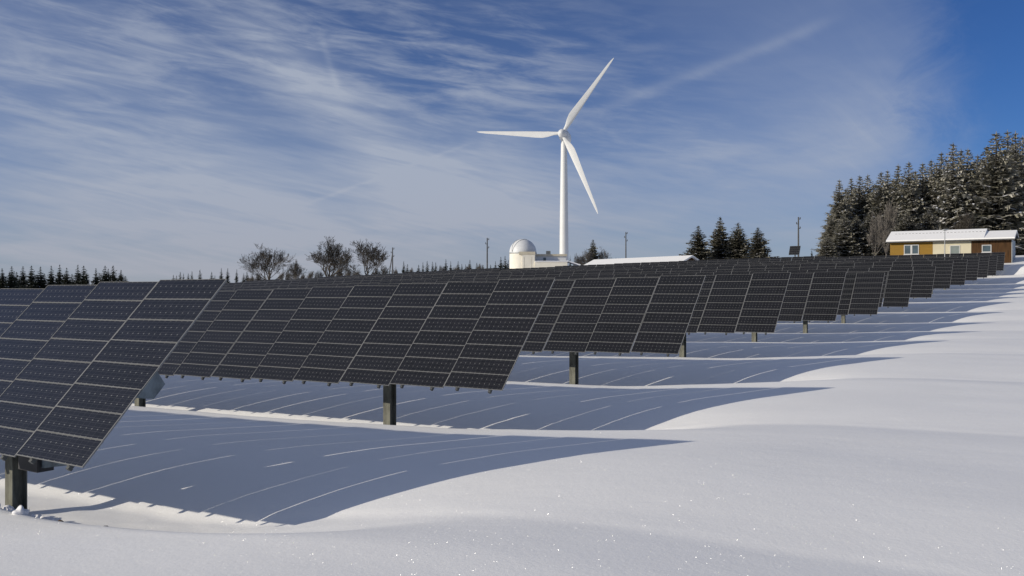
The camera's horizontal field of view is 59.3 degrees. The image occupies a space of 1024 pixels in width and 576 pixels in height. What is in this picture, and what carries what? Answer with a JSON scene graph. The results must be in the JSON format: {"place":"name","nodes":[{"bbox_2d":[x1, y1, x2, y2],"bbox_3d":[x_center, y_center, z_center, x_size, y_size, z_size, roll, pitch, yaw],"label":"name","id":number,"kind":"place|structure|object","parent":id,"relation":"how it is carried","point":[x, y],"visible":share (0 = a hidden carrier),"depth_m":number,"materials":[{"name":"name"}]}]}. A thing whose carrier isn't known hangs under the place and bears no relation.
{"place":"outdoors","nodes":[
{"label":"outdoors","id":0,"kind":"place"},
{"bbox_2d":[0,255,1023,575],"bbox_3d":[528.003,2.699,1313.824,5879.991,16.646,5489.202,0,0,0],"label":"snow ground","id":1,"kind":"structure","parent":0,"point":[884,441],"depth_m":11.93,"materials":[{"name":"white snow"}]},
{"bbox_2d":[0,269,8,288],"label":"spruce tree","id":2,"kind":"object","parent":1,"relation":"on","point":[2,282],"visible":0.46,"depth_m":280.80,"materials":[{"name":"green plant"}]},
{"bbox_2d":[2,505,15,511],"bbox_3d":[-6.323,2.787,11.277,0.233,0.137,0.210,-20,2,18],"label":"snow lump","id":3,"kind":"object","parent":1,"relation":"on","point":[10,507],"visible":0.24,"depth_m":11.25,"materials":[{"name":"white snow"}]},
{"bbox_2d":[4,267,21,288],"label":"spruce tree","id":4,"kind":"object","parent":1,"relation":"on","point":[11,279],"visible":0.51,"depth_m":264.83,"materials":[{"name":"green plant"}]},
{"bbox_2d":[12,505,29,514],"bbox_3d":[-5.727,2.612,10.504,0.172,0.153,0.225,0,0,-12],"label":"snow lump","id":5,"kind":"object","parent":1,"relation":"on","point":[20,510],"visible":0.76,"depth_m":10.43,"materials":[{"name":"white snow"}]},
{"bbox_2d":[16,268,28,287],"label":"spruce tree","id":6,"kind":"object","parent":1,"relation":"on","point":[22,278],"visible":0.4,"depth_m":280.30,"materials":[{"name":"green plant"}]},
{"bbox_2d":[20,265,40,288],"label":"spruce tree","id":7,"kind":"object","parent":1,"relation":"on","point":[32,282],"visible":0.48,"depth_m":275.11,"materials":[{"name":"green plant"}]},
{"bbox_2d":[35,266,46,288],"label":"spruce tree","id":8,"kind":"object","parent":1,"relation":"on","point":[40,284],"visible":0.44,"depth_m":276.89,"materials":[{"name":"green plant"}]},
{"bbox_2d":[41,516,54,519],"bbox_3d":[-5.482,2.766,10.644,0.199,0.120,0.172,0,0,38],"label":"snow lump","id":9,"kind":"object","parent":1,"relation":"on","point":[48,517],"visible":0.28,"depth_m":10.63,"materials":[{"name":"white snow"}]},
{"bbox_2d":[45,266,56,286],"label":"spruce tree","id":10,"kind":"object","parent":1,"relation":"on","point":[50,282],"visible":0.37,"depth_m":280.04,"materials":[{"name":"green plant"}]},
{"bbox_2d":[52,265,63,284],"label":"spruce tree","id":11,"kind":"object","parent":1,"relation":"on","point":[58,280],"visible":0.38,"depth_m":277.55,"materials":[{"name":"green plant"}]},
{"bbox_2d":[61,268,71,284],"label":"spruce tree","id":12,"kind":"object","parent":1,"relation":"on","point":[66,280],"visible":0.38,"depth_m":271.84,"materials":[{"name":"green plant"}]},
{"bbox_2d":[71,265,80,284],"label":"spruce tree","id":13,"kind":"object","parent":1,"relation":"on","point":[76,278],"visible":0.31,"depth_m":270.29,"materials":[{"name":"green plant"}]},
{"bbox_2d":[74,266,92,284],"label":"spruce tree","id":14,"kind":"object","parent":1,"relation":"on","point":[83,280],"visible":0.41,"depth_m":263.99,"materials":[{"name":"green plant"}]},
{"bbox_2d":[91,268,100,284],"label":"spruce tree","id":15,"kind":"object","parent":1,"relation":"on","point":[95,279],"visible":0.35,"depth_m":267.14,"materials":[{"name":"green plant"}]},
{"bbox_2d":[100,266,109,281],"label":"spruce tree","id":16,"kind":"object","parent":1,"relation":"on","point":[105,277],"visible":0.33,"depth_m":280.07,"materials":[{"name":"green plant"}]},
{"bbox_2d":[104,266,117,281],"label":"spruce tree","id":17,"kind":"object","parent":1,"relation":"on","point":[113,278],"visible":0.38,"depth_m":265.53,"materials":[{"name":"green plant"}]},
{"bbox_2d":[0,279,226,508],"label":"solar panel row","id":18,"kind":"object","parent":1,"relation":"on","point":[80,366],"visible":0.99,"depth_m":10.86,"materials":[{"name":"glass"}]},
{"bbox_2d":[117,272,125,281],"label":"spruce tree","id":19,"kind":"object","parent":1,"relation":"on","point":[121,276],"visible":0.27,"depth_m":262.86,"materials":[{"name":"green plant"}]},
{"bbox_2d":[225,270,230,282],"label":"spruce tree","id":20,"kind":"object","parent":1,"relation":"on","point":[227,277],"visible":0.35,"depth_m":293.23,"materials":[{"name":"green plant"}]},
{"bbox_2d":[238,243,307,279],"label":"deciduous tree","id":21,"kind":"object","parent":1,"relation":"on","point":[255,265],"visible":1,"depth_m":223.63,"materials":[{"name":"brown plant"}]},
{"bbox_2d":[290,259,301,278],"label":"spruce tree","id":22,"kind":"object","parent":1,"relation":"on","point":[296,271],"visible":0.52,"depth_m":234.81,"materials":[{"name":"plant"}]},
{"bbox_2d":[307,270,316,277],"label":"spruce tree","id":23,"kind":"object","parent":1,"relation":"on","point":[310,275],"visible":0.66,"depth_m":239.76,"materials":[{"name":"plant"}]},
{"bbox_2d":[314,270,324,277],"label":"leafless shrub","id":24,"kind":"object","parent":1,"relation":"on","point":[319,275],"visible":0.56,"depth_m":246.84,"materials":[{"name":"brown plant"}]},
{"bbox_2d":[304,236,355,276],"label":"deciduous tree","id":25,"kind":"object","parent":1,"relation":"on","point":[332,253],"visible":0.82,"depth_m":223.91,"materials":[{"name":"brown plant"}]},
{"bbox_2d":[134,279,554,424],"bbox_3d":[-10.576,1.888,23.714,26.175,4.134,1.909,0,0,33],"label":"solar panel row","id":26,"kind":"object","parent":1,"relation":"on","point":[459,335],"visible":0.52,"depth_m":18.60,"materials":[{"name":"glass"}]},
{"bbox_2d":[334,239,393,274],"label":"deciduous tree","id":27,"kind":"object","parent":1,"relation":"on","point":[372,254],"visible":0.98,"depth_m":221.57,"materials":[{"name":"brown plant"}]},
{"bbox_2d":[389,247,393,273],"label":"utility pole","id":28,"kind":"object","parent":1,"relation":"on","point":[391,262],"visible":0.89,"depth_m":189.89,"materials":[{"name":"grey wood"}]},
{"bbox_2d":[485,238,488,267],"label":"utility pole","id":29,"kind":"object","parent":1,"relation":"on","point":[487,253],"visible":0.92,"depth_m":169.91,"materials":[{"name":"grey wood"}]},
{"bbox_2d":[502,256,507,268],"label":"spruce tree","id":30,"kind":"object","parent":1,"relation":"on","point":[505,266],"visible":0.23,"depth_m":287.17,"materials":[{"name":"green plant"}]},
{"bbox_2d":[509,239,580,268],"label":"observatory","id":31,"kind":"structure","parent":1,"relation":"on","point":[523,253],"depth_m":182.60,"materials":[{"name":"paint"}]},
{"bbox_2d":[478,58,613,265],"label":"wind turbine","id":32,"kind":"object","parent":1,"relation":"on","point":[564,135],"visible":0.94,"depth_m":243.91,"materials":[{"name":"white paint"}]},
{"bbox_2d":[219,266,935,298],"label":"solar panel row","id":33,"kind":"object","parent":1,"relation":"on","point":[922,282],"visible":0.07,"depth_m":63.74,"materials":[{"name":"glass"}]},
{"bbox_2d":[573,254,583,265],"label":"leafless shrub","id":34,"kind":"object","parent":1,"relation":"on","point":[576,260],"visible":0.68,"depth_m":202.51,"materials":[{"name":"plant"}]},
{"bbox_2d":[579,249,593,264],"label":"leafless shrub","id":35,"kind":"object","parent":1,"relation":"on","point":[588,256],"visible":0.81,"depth_m":202.46,"materials":[{"name":"grey plant"}]},
{"bbox_2d":[222,260,953,289],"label":"solar panel row","id":36,"kind":"object","parent":1,"relation":"on","point":[943,274],"visible":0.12,"depth_m":75.67,"materials":[{"name":"glass"}]},
{"bbox_2d":[585,240,600,262],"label":"spruce tree","id":37,"kind":"object","parent":1,"relation":"on","point":[593,246],"visible":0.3,"depth_m":204.68,"materials":[{"name":"green plant"}]},
{"bbox_2d":[598,246,610,258],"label":"deciduous tree","id":38,"kind":"object","parent":1,"relation":"on","point":[602,256],"visible":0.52,"depth_m":204.55,"materials":[{"name":"grey plant"}]},
{"bbox_2d":[244,259,967,285],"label":"solar panel row","id":39,"kind":"object","parent":1,"relation":"on","point":[958,275],"visible":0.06,"depth_m":79.08,"materials":[{"name":"glass"}]},
{"bbox_2d":[522,275,705,384],"bbox_3d":[-9.601,1.838,32.333,34.062,4.337,1.909,0,0,33],"label":"solar panel row","id":40,"kind":"object","parent":1,"relation":"on","point":[595,316],"visible":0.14,"depth_m":24.11,"materials":[{"name":"glass"}]},
{"bbox_2d":[235,252,1004,282],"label":"solar panel row","id":41,"kind":"object","parent":1,"relation":"on","point":[1000,260],"visible":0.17,"depth_m":112.31,"materials":[{"name":"glass"}]},
{"bbox_2d":[624,232,627,257],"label":"utility pole","id":42,"kind":"object","parent":1,"relation":"on","point":[625,243],"visible":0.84,"depth_m":189.92,"materials":[{"name":"grey wood"}]},
{"bbox_2d":[286,256,988,289],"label":"solar panel row","id":43,"kind":"object","parent":1,"relation":"on","point":[983,267],"visible":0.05,"depth_m":88.89,"materials":[{"name":"glass"}]},
{"bbox_2d":[283,256,997,280],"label":"solar panel row","id":44,"kind":"object","parent":1,"relation":"on","point":[992,266],"visible":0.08,"depth_m":98.79,"materials":[{"name":"glass"}]},
{"bbox_2d":[584,255,698,264],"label":"barn","id":45,"kind":"structure","parent":1,"relation":"on","point":[646,259],"depth_m":154.82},
{"bbox_2d":[340,257,978,293],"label":"solar panel row","id":46,"kind":"object","parent":1,"relation":"on","point":[972,268],"visible":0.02,"depth_m":77.24,"materials":[{"name":"glass"}]},
{"bbox_2d":[551,272,790,356],"bbox_3d":[-7.524,1.756,40.228,39.267,4.563,1.916,0,0,33],"label":"solar panel row","id":47,"kind":"object","parent":1,"relation":"on","point":[757,299],"visible":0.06,"depth_m":30.19,"materials":[{"name":"glass"}]},
{"bbox_2d":[679,226,716,259],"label":"spruce tree","id":48,"kind":"object","parent":1,"relation":"on","point":[699,250],"visible":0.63,"depth_m":167.34,"materials":[{"name":"green plant"}]},
{"bbox_2d":[705,217,732,261],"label":"spruce tree","id":49,"kind":"object","parent":1,"relation":"on","point":[718,241],"visible":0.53,"depth_m":171.44,"materials":[{"name":"green plant"}]},
{"bbox_2d":[719,223,753,258],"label":"spruce tree","id":50,"kind":"object","parent":1,"relation":"on","point":[738,244],"visible":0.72,"depth_m":169.23,"materials":[{"name":"green plant"}]},
{"bbox_2d":[742,228,779,258],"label":"spruce tree","id":51,"kind":"object","parent":1,"relation":"on","point":[759,250],"visible":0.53,"depth_m":167.40,"materials":[{"name":"green plant"}]},
{"bbox_2d":[703,272,845,341],"bbox_3d":[-4.361,1.615,47.399,41.896,4.564,1.908,0,0,33],"label":"solar panel row","id":52,"kind":"object","parent":1,"relation":"on","point":[821,301],"visible":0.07,"depth_m":36.44,"materials":[{"name":"glass"}]},
{"bbox_2d":[789,246,800,256],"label":"solar tracker","id":53,"kind":"object","parent":1,"relation":"on","point":[794,250],"visible":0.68,"depth_m":111.97,"materials":[{"name":"black metal"}]},
{"bbox_2d":[796,217,800,256],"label":"utility pole","id":54,"kind":"object","parent":1,"relation":"on","point":[798,231],"visible":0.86,"depth_m":149.88,"materials":[{"name":"grey wood"}]},
{"bbox_2d":[816,213,838,255],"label":"spruce tree","id":55,"kind":"object","parent":1,"relation":"on","point":[829,231],"visible":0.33,"depth_m":119.89,"materials":[{"name":"green plant"}]},
{"bbox_2d":[815,235,840,258],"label":"spruce tree","id":56,"kind":"object","parent":1,"relation":"on","point":[828,248],"visible":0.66,"depth_m":115.65,"materials":[{"name":"green plant"}]},
{"bbox_2d":[810,189,849,250],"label":"spruce tree","id":57,"kind":"object","parent":1,"relation":"on","point":[845,190],"visible":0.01,"depth_m":148.04,"materials":[{"name":"green plant"}]},
{"bbox_2d":[817,179,853,243],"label":"spruce tree","id":58,"kind":"object","parent":1,"relation":"on","point":[840,206],"visible":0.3,"depth_m":127.68,"materials":[{"name":"green plant"}]},
{"bbox_2d":[803,273,884,332],"bbox_3d":[-4.488,1.642,56.744,52.366,4.750,1.909,0,0,33],"label":"solar panel row","id":59,"kind":"object","parent":1,"relation":"on","point":[861,293],"visible":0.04,"depth_m":42.80,"materials":[{"name":"glass"}]},
{"bbox_2d":[829,214,865,257],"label":"spruce tree","id":60,"kind":"object","parent":1,"relation":"on","point":[842,238],"visible":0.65,"depth_m":117.32,"materials":[{"name":"green plant"}]},
{"bbox_2d":[845,178,855,216],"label":"spruce tree","id":61,"kind":"object","parent":1,"relation":"on","point":[850,196],"visible":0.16,"depth_m":132.84,"materials":[{"name":"green plant"}]},
{"bbox_2d":[847,176,874,224],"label":"spruce tree","id":62,"kind":"object","parent":1,"relation":"on","point":[858,204],"visible":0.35,"depth_m":129.61,"materials":[{"name":"green plant"}]},
{"bbox_2d":[845,215,879,256],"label":"spruce tree","id":63,"kind":"object","parent":1,"relation":"on","point":[863,243],"visible":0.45,"depth_m":118.25,"materials":[{"name":"green plant"}]},
{"bbox_2d":[813,271,913,322],"bbox_3d":[-5.702,1.576,66.802,65.493,5.078,1.905,0,0,33],"label":"solar panel row","id":64,"kind":"object","parent":1,"relation":"on","point":[897,290],"visible":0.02,"depth_m":49.17,"materials":[{"name":"glass"}]},
{"bbox_2d":[858,175,876,215],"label":"spruce tree","id":65,"kind":"object","parent":1,"relation":"on","point":[867,187],"visible":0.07,"depth_m":135.76,"materials":[{"name":"green plant"}]},
{"bbox_2d":[861,213,886,255],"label":"spruce tree","id":66,"kind":"object","parent":1,"relation":"on","point":[867,221],"visible":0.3,"depth_m":120.71,"materials":[{"name":"green plant"}]},
{"bbox_2d":[866,216,889,255],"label":"frosted birch","id":67,"kind":"object","parent":1,"relation":"on","point":[872,236],"visible":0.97,"depth_m":113.49,"materials":[{"name":"grey plant"}]},
{"bbox_2d":[859,172,898,254],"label":"spruce tree","id":68,"kind":"object","parent":1,"relation":"on","point":[879,204],"visible":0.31,"depth_m":127.57,"materials":[{"name":"green plant"}]},
{"bbox_2d":[875,197,897,254],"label":"frosted birch","id":69,"kind":"object","parent":1,"relation":"on","point":[890,215],"visible":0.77,"depth_m":115.71,"materials":[{"name":"grey plant"}]},
{"bbox_2d":[880,169,892,202],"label":"spruce tree","id":70,"kind":"object","parent":1,"relation":"on","point":[887,177],"visible":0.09,"depth_m":137.90,"materials":[{"name":"green plant"}]},
{"bbox_2d":[889,165,905,205],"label":"spruce tree","id":71,"kind":"object","parent":1,"relation":"on","point":[896,182],"visible":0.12,"depth_m":130.90,"materials":[{"name":"green plant"}]},
{"bbox_2d":[878,210,921,255],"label":"spruce tree","id":72,"kind":"object","parent":1,"relation":"on","point":[907,224],"visible":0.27,"depth_m":118.75,"materials":[{"name":"green plant"}]},
{"bbox_2d":[881,162,933,250],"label":"spruce tree","id":73,"kind":"object","parent":1,"relation":"on","point":[909,202],"visible":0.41,"depth_m":125.37,"materials":[{"name":"green plant"}]},
{"bbox_2d":[914,163,940,217],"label":"spruce tree","id":74,"kind":"object","parent":1,"relation":"on","point":[923,181],"visible":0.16,"depth_m":132.63,"materials":[{"name":"green plant"}]},
{"bbox_2d":[915,208,942,241],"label":"spruce tree","id":75,"kind":"object","parent":1,"relation":"on","point":[930,223],"visible":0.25,"depth_m":119.72,"materials":[{"name":"green plant"}]},
{"bbox_2d":[925,160,935,191],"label":"spruce tree","id":76,"kind":"object","parent":1,"relation":"on","point":[930,169],"visible":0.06,"depth_m":137.91,"materials":[{"name":"green plant"}]},
{"bbox_2d":[922,152,947,217],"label":"spruce tree","id":77,"kind":"object","parent":1,"relation":"on","point":[934,177],"visible":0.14,"depth_m":130.92,"materials":[{"name":"green plant"}]},
{"bbox_2d":[942,229,948,256],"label":"lamp post","id":78,"kind":"object","parent":1,"relation":"on","point":[944,230],"visible":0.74,"depth_m":96.28,"materials":[{"name":"grey metal"}]},
{"bbox_2d":[924,144,977,229],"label":"spruce tree","id":79,"kind":"object","parent":1,"relation":"on","point":[945,212],"visible":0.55,"depth_m":123.44,"materials":[{"name":"green plant"}]},
{"bbox_2d":[886,229,1018,262],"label":"wooden hut","id":80,"kind":"object","parent":1,"relation":"on","point":[963,241],"visible":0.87,"depth_m":101.42,"materials":[{"name":"yellow wood"}]},
{"bbox_2d":[904,245,919,254],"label":"window","id":81,"kind":"structure","parent":80,"relation":"in","point":[908,249],"depth_m":103.50,"materials":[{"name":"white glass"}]},
{"bbox_2d":[950,245,959,253],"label":"door","id":82,"kind":"structure","parent":80,"relation":"in","point":[953,248],"depth_m":101.06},
{"bbox_2d":[981,245,990,252],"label":"window","id":83,"kind":"structure","parent":80,"relation":"in","point":[985,248],"depth_m":99.32,"materials":[{"name":"white glass"}]},
{"bbox_2d":[956,150,964,173],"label":"spruce tree","id":84,"kind":"object","parent":1,"relation":"on","point":[961,155],"visible":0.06,"depth_m":136.96,"materials":[{"name":"green plant"}]},
{"bbox_2d":[953,209,974,229],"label":"deciduous tree","id":85,"kind":"object","parent":1,"relation":"on","point":[967,226],"visible":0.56,"depth_m":111.80,"materials":[{"name":"grey plant"}]},
{"bbox_2d":[956,150,981,201],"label":"spruce tree","id":86,"kind":"object","parent":1,"relation":"on","point":[968,172],"visible":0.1,"depth_m":130.68,"materials":[{"name":"green plant"}]},
{"bbox_2d":[971,154,980,178],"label":"spruce tree","id":87,"kind":"object","parent":1,"relation":"on","point":[977,157],"visible":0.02,"depth_m":138.91,"materials":[{"name":"green plant"}]},
{"bbox_2d":[975,146,990,181],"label":"spruce tree","id":88,"kind":"object","parent":1,"relation":"on","point":[979,163],"visible":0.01,"depth_m":134.04,"materials":[{"name":"green plant"}]},
{"bbox_2d":[956,132,1023,255],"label":"spruce tree","id":89,"kind":"object","parent":1,"relation":"on","point":[996,208],"visible":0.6,"depth_m":120.77,"materials":[{"name":"green plant"}]},
{"bbox_2d":[986,129,1023,177],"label":"spruce tree","id":90,"kind":"object","parent":1,"relation":"on","point":[1007,139],"visible":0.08,"depth_m":130.91,"materials":[{"name":"green plant"}]},
{"bbox_2d":[1005,130,1023,210],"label":"spruce tree","id":91,"kind":"object","parent":1,"relation":"on","point":[1017,153],"visible":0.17,"depth_m":126.60,"materials":[{"name":"green plant"}]},
{"bbox_2d":[1014,137,1023,167],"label":"spruce tree","id":92,"kind":"object","parent":1,"relation":"on","point":[1022,141],"visible":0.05,"depth_m":132.97,"materials":[{"name":"green plant"}]},
{"bbox_2d":[0,0,1023,285],"label":"sky","id":93,"kind":"structure","parent":0,"point":[147,140],"materials":[{"name":"blue"}]}
]}

